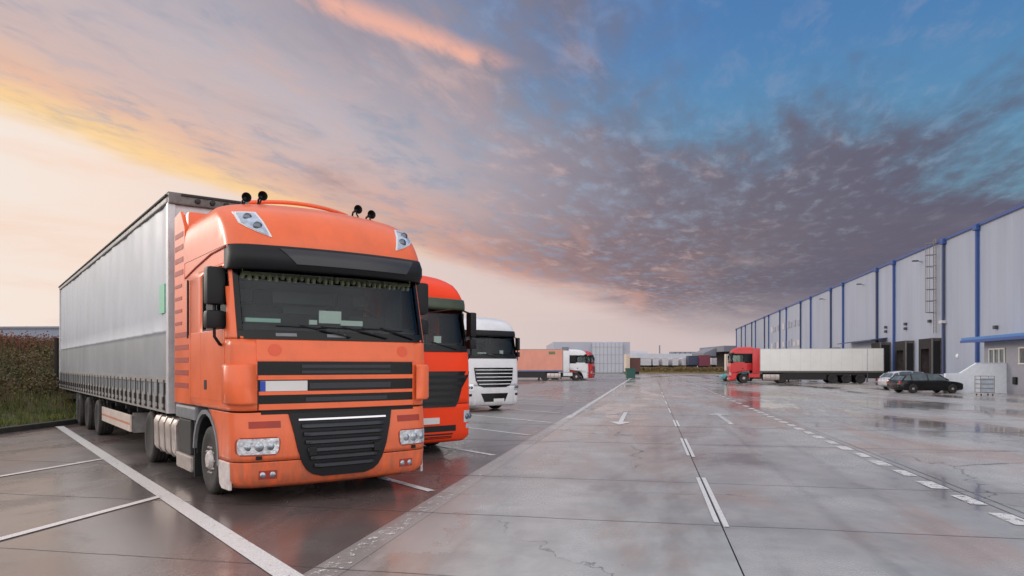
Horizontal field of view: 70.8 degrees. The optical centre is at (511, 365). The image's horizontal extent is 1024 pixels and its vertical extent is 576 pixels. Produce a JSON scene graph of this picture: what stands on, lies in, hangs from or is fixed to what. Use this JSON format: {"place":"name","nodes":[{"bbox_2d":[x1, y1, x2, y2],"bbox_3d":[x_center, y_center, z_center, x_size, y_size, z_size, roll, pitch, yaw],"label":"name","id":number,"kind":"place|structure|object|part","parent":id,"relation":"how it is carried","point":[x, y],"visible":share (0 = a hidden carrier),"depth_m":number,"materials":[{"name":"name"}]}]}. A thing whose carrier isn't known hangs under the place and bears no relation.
{"place":"outdoors","nodes":[
{"label":"outdoors","id":0,"kind":"place"},
{"bbox_2d":[0,348,75,426],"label":"bank","id":1,"kind":"structure","parent":0,"point":[26,407],"depth_m":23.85,"materials":[{"name":"green plant"}]},
{"bbox_2d":[0,326,58,352],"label":"brambles","id":2,"kind":"object","parent":1,"relation":"on","point":[21,339],"visible":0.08,"depth_m":30.30,"materials":[{"name":"brown plant"}]},
{"bbox_2d":[0,333,74,414],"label":"weeds","id":3,"kind":"object","parent":1,"relation":"on","point":[37,356],"visible":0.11,"depth_m":26.03,"materials":[{"name":"green plant"}]},
{"bbox_2d":[54,337,58,392],"bbox_3d":[-16.450,0.263,26.000,0.157,2.586,0.157,0,0,-22],"label":"fence post","id":4,"kind":"object","parent":1,"relation":"on","point":[56,355],"visible":0.82,"depth_m":25.95,"materials":[{"name":"black metal"}]},
{"bbox_2d":[0,374,635,575],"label":"parking ground","id":5,"kind":"structure","parent":0,"point":[302,529],"depth_m":9.22,"materials":[{"name":"concrete"}]},
{"bbox_2d":[0,418,77,433],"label":"kerb","id":6,"kind":"structure","parent":5,"relation":"on","point":[15,428],"depth_m":20.07,"materials":[{"name":"concrete"}]},
{"bbox_2d":[0,458,166,539],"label":"cross line","id":7,"kind":"object","parent":5,"relation":"on","point":[69,520],"visible":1,"depth_m":8.54,"materials":[{"name":"paint"}]},
{"bbox_2d":[58,191,265,434],"bbox_3d":[-9.545,-0.530,19.176,2.852,4.560,17.191,0,0,-37],"label":"semi trailer","id":8,"kind":"object","parent":5,"relation":"on","point":[117,330],"visible":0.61,"depth_m":14.70,"materials":[{"name":"metal"}]},
{"bbox_2d":[55,426,303,575],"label":"bay divider line","id":9,"kind":"object","parent":5,"relation":"on","point":[258,556],"visible":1,"depth_m":8.12,"materials":[{"name":"paint"}]},
{"bbox_2d":[145,191,428,493],"bbox_3d":[-4.112,-0.335,11.999,3.200,4.170,6.414,0,0,-37],"label":"tractor unit","id":10,"kind":"object","parent":5,"relation":"on","point":[303,331],"visible":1,"depth_m":9.63,"materials":[{"name":"orange paint"}]},
{"bbox_3d":[-3.965,-0.007,9.524,0.014,0.915,1.140,0,0,-37],"label":"door","id":11,"kind":"part","parent":10,"relation":"part of","materials":[{"name":"orange paint"}]},
{"bbox_2d":[202,270,226,331],"bbox_3d":[-3.918,-0.853,9.484,0.036,0.763,1.100,0,0,-37],"label":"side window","id":12,"kind":"structure","parent":10,"relation":"in","point":[205,307],"depth_m":9.76,"materials":[{"name":"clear glass"}]},
{"bbox_2d":[382,284,416,333],"bbox_3d":[-1.749,-0.853,11.127,0.051,0.763,1.100,0,0,-37],"label":"side window","id":13,"kind":"structure","parent":10,"relation":"in","point":[396,304],"depth_m":11.08,"materials":[{"name":"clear glass"}]},
{"bbox_2d":[420,276,475,444],"bbox_3d":[-3.561,-0.100,16.407,2.826,3.700,6.052,0,0,-37],"label":"tractor unit","id":14,"kind":"object","parent":5,"relation":"on","point":[445,405],"visible":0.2,"depth_m":14.61,"materials":[{"name":"paint"}]},
{"bbox_2d":[439,314,463,345],"bbox_3d":[-1.312,-0.750,15.521,0.007,0.700,0.980,0,0,-37],"label":"side window","id":15,"kind":"structure","parent":14,"relation":"in","point":[450,326],"depth_m":15.52,"materials":[{"name":"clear glass"}]},
{"bbox_2d":[303,374,637,575],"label":"edge strip","id":16,"kind":"object","parent":5,"relation":"on","point":[345,556],"visible":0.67,"depth_m":8.35,"materials":[{"name":"concrete"}]},
{"bbox_2d":[309,418,568,575],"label":"bay edge line","id":17,"kind":"object","parent":16,"relation":"on","point":[419,513],"visible":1,"depth_m":8.32,"materials":[{"name":"paint"}]},
{"bbox_2d":[566,378,630,417],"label":"road marking line","id":18,"kind":"object","parent":16,"relation":"on","point":[589,404],"visible":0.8,"depth_m":33.31,"materials":[{"name":"paint"}]},
{"bbox_2d":[377,394,578,490],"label":"bay lines","id":19,"kind":"object","parent":5,"relation":"on","point":[408,484],"visible":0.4,"depth_m":15.01,"materials":[{"name":"paint"}]},
{"bbox_2d":[464,316,519,408],"bbox_3d":[-2.449,-0.100,30.004,2.684,3.700,6.060,0,0,-37],"label":"tractor unit","id":20,"kind":"object","parent":5,"relation":"on","point":[492,362],"visible":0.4,"depth_m":27.86,"materials":[{"name":"white paint"}]},
{"bbox_2d":[500,338,513,354],"bbox_3d":[-0.202,-0.750,29.121,0.007,0.700,0.980,0,0,-37],"label":"side window","id":21,"kind":"structure","parent":20,"relation":"in","point":[507,345],"depth_m":29.10,"materials":[{"name":"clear glass"}]},
{"bbox_2d":[516,349,562,379],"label":"semi trailer","id":22,"kind":"object","parent":5,"relation":"on","point":[534,363],"visible":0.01,"depth_m":84.74,"materials":[{"name":"metal"}]},
{"bbox_2d":[541,349,588,380],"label":"tractor unit","id":23,"kind":"object","parent":5,"relation":"on","point":[570,356],"visible":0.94,"depth_m":84.73,"materials":[{"name":"white paint"}]},
{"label":"door","id":24,"kind":"part","parent":23,"relation":"part of","materials":[{"name":"white paint"}]},
{"bbox_2d":[551,351,594,379],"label":"tractor unit","id":25,"kind":"object","parent":5,"relation":"on","point":[591,366],"visible":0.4,"depth_m":91.17,"materials":[{"name":"red paint"}]},
{"bbox_2d":[624,354,629,373],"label":"container","id":26,"kind":"object","parent":5,"relation":"on","point":[626,360],"visible":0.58,"depth_m":147.99,"materials":[{"name":"metal"}]},
{"bbox_2d":[625,368,635,378],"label":"waste bin","id":27,"kind":"object","parent":5,"relation":"on","point":[630,372],"visible":0.96,"depth_m":94.50,"materials":[{"name":"plastic"}]},
{"bbox_2d":[630,358,640,373],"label":"container","id":28,"kind":"object","parent":5,"relation":"on","point":[634,362],"visible":0.54,"depth_m":150.00,"materials":[{"name":"metal"}]},
{"bbox_2d":[0,0,1023,353],"label":"sky","id":29,"kind":"structure","parent":0,"point":[673,175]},
{"bbox_2d":[338,374,742,575],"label":"road","id":30,"kind":"structure","parent":0,"point":[593,490],"depth_m":8.42,"materials":[{"name":"concrete"}]},
{"bbox_2d":[612,412,628,423],"bbox_3d":[3.620,1.743,24.248,0.719,0.001,5.793,0,0,7],"label":"arrow marking","id":31,"kind":"object","parent":30,"relation":"on","point":[622,418],"visible":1,"depth_m":22.97,"materials":[{"name":"paint"}]},
{"bbox_2d":[661,392,728,526],"bbox_3d":[6.152,1.743,27.890,0.143,0.001,40.900,0,0,11],"label":"road marking","id":32,"kind":"object","parent":30,"relation":"on","point":[717,507],"visible":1,"depth_m":9.68,"materials":[{"name":"paint"}]},
{"bbox_2d":[630,345,697,366],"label":"factory hall","id":33,"kind":"structure","parent":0,"point":[638,354],"depth_m":300.00,"materials":[{"name":"white metal"}]},
{"bbox_2d":[639,369,726,372],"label":"verge","id":34,"kind":"structure","parent":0,"point":[711,371],"depth_m":171.87,"materials":[{"name":"green plant"}]},
{"bbox_2d":[640,366,723,371],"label":"hedge","id":35,"kind":"object","parent":34,"relation":"on","point":[682,368],"visible":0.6,"depth_m":172.29,"materials":[{"name":"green plant"}]},
{"bbox_2d":[595,373,1023,518],"bbox_3d":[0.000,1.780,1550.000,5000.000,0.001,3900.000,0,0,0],"label":"ground","id":36,"kind":"structure","parent":0,"point":[747,405],"depth_m":167.91,"materials":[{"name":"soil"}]},
{"bbox_2d":[0,326,58,341],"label":"distant shed","id":37,"kind":"structure","parent":36,"relation":"on","point":[51,330],"depth_m":167.18,"materials":[{"name":"grey metal"}]},
{"bbox_2d":[546,342,629,372],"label":"distant warehouse","id":38,"kind":"structure","parent":36,"relation":"on","point":[609,357],"depth_m":185.00,"materials":[{"name":"grey metal"}]},
{"bbox_2d":[640,358,650,366],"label":"parked trailer","id":39,"kind":"object","parent":36,"relation":"on","point":[645,362],"visible":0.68,"depth_m":205.00,"materials":[{"name":"metal"}]},
{"bbox_2d":[650,358,658,366],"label":"parked trailer","id":40,"kind":"object","parent":36,"relation":"on","point":[654,362],"visible":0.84,"depth_m":205.00,"materials":[{"name":"metal"}]},
{"bbox_2d":[658,358,667,366],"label":"parked trailer","id":41,"kind":"object","parent":36,"relation":"on","point":[663,362],"visible":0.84,"depth_m":205.00,"materials":[{"name":"metal"}]},
{"bbox_2d":[667,358,677,366],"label":"parked trailer","id":42,"kind":"object","parent":36,"relation":"on","point":[672,362],"visible":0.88,"depth_m":205.30,"materials":[{"name":"metal"}]},
{"bbox_2d":[678,358,686,366],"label":"parked trailer","id":43,"kind":"object","parent":36,"relation":"on","point":[681,361],"visible":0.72,"depth_m":205.33,"materials":[{"name":"metal"}]},
{"bbox_2d":[686,356,697,366],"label":"container","id":44,"kind":"object","parent":36,"relation":"on","point":[691,361],"visible":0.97,"depth_m":202.00,"materials":[{"name":"metal"}]},
{"bbox_2d":[654,374,744,575],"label":"joint channel","id":45,"kind":"object","parent":36,"relation":"on","point":[712,505],"visible":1,"depth_m":8.55,"materials":[{"name":"rubber"}]},
{"bbox_2d":[696,355,709,367],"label":"container","id":46,"kind":"object","parent":36,"relation":"on","point":[703,360],"visible":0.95,"depth_m":201.00,"materials":[{"name":"metal"}]},
{"bbox_2d":[709,358,716,367],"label":"parked trailer","id":47,"kind":"object","parent":36,"relation":"on","point":[713,362],"visible":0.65,"depth_m":205.00,"materials":[{"name":"metal"}]},
{"bbox_2d":[692,346,735,366],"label":"canopy building","id":48,"kind":"structure","parent":36,"relation":"on","point":[718,352],"depth_m":227.00,"materials":[{"name":"grey metal"}]},
{"bbox_2d":[698,385,1022,518],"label":"joint filler","id":49,"kind":"object","parent":36,"relation":"on","point":[900,468],"visible":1,"depth_m":11.63,"materials":[{"name":"rubber"}]},
{"bbox_2d":[735,203,1023,381],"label":"warehouse","id":50,"kind":"structure","parent":36,"relation":"on","point":[926,309],"depth_m":64.52,"materials":[{"name":"metal"}]},
{"bbox_2d":[655,374,1023,575],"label":"road lane","id":51,"kind":"structure","parent":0,"point":[791,501],"depth_m":8.83,"materials":[{"name":"concrete"}]},
{"bbox_2d":[710,413,732,423],"bbox_3d":[6.952,1.743,24.075,0.718,0.001,5.292,0,0,15],"label":"arrow marking","id":52,"kind":"object","parent":51,"relation":"on","point":[725,419],"visible":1,"depth_m":24.30,"materials":[{"name":"paint"}]},
{"bbox_2d":[749,408,1023,524],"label":"dashed line","id":53,"kind":"object","parent":51,"relation":"on","point":[1000,515],"visible":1,"depth_m":10.58,"materials":[{"name":"paint"}]},
{"bbox_2d":[672,374,1023,517],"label":"yard ground","id":54,"kind":"structure","parent":0,"point":[971,445],"depth_m":21.49,"materials":[{"name":"concrete"}]},
{"bbox_2d":[719,371,748,380],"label":"parked car","id":55,"kind":"object","parent":54,"relation":"on","point":[723,377],"visible":0.32,"depth_m":83.15,"materials":[{"name":"teal paint"}]},
{"bbox_2d":[727,347,785,382],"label":"tractor unit","id":56,"kind":"object","parent":54,"relation":"on","point":[750,359],"visible":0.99,"depth_m":73.67,"materials":[{"name":"red paint"}]},
{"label":"door","id":57,"kind":"part","parent":56,"relation":"part of","materials":[{"name":"red paint"}]},
{"bbox_2d":[760,348,883,382],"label":"semi trailer","id":58,"kind":"object","parent":54,"relation":"on","point":[858,365],"visible":0.95,"depth_m":72.27,"materials":[{"name":"white metal"}]},
{"bbox_2d":[877,371,922,388],"bbox_3d":[29.220,1.070,52.893,4.100,1.411,1.980,0,0,-3],"label":"parked car","id":59,"kind":"object","parent":54,"relation":"on","point":[883,378],"visible":0.18,"depth_m":52.62,"materials":[{"name":"silver metal"}]},
{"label":"windows","id":60,"kind":"part","parent":59,"relation":"part of","materials":[{"name":"black glass"}]},
{"bbox_2d":[886,373,962,392],"bbox_3d":[26.689,1.108,46.587,4.200,1.288,1.980,0,0,-1],"label":"parked car","id":61,"kind":"object","parent":54,"relation":"on","point":[912,382],"visible":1,"depth_m":45.79,"materials":[{"name":"paint"}]},
{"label":"windows","id":62,"kind":"part","parent":61,"relation":"part of","materials":[{"name":"black glass"}]},
{"bbox_2d":[940,363,1006,392],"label":"ramp wall","id":63,"kind":"structure","parent":54,"relation":"on","point":[966,377],"depth_m":46.62,"materials":[{"name":"grey concrete"}]},
{"bbox_2d":[975,376,994,395],"bbox_3d":[27.688,1.166,42.188,0.795,1.159,0.635,0,0,5],"label":"roll container","id":64,"kind":"object","parent":54,"relation":"on","point":[984,385],"visible":1,"depth_m":41.91,"materials":[{"name":"grey metal"}]},
{"bbox_2d":[960,333,1023,393],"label":"office annex","id":65,"kind":"object","parent":54,"relation":"on","point":[1008,349],"visible":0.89,"depth_m":45.85,"materials":[{"name":"concrete"}]},
{"bbox_2d":[988,348,1005,362],"bbox_3d":[32.010,-0.630,47.572,0.091,1.080,2.350,0,0,11],"label":"window","id":66,"kind":"structure","parent":65,"relation":"in","point":[995,355],"depth_m":47.53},
{"bbox_2d":[1018,347,1023,363],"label":"window","id":67,"kind":"structure","parent":65,"relation":"in","point":[1020,349],"depth_m":44.45,"materials":[{"name":"white plastic"}]}
]}

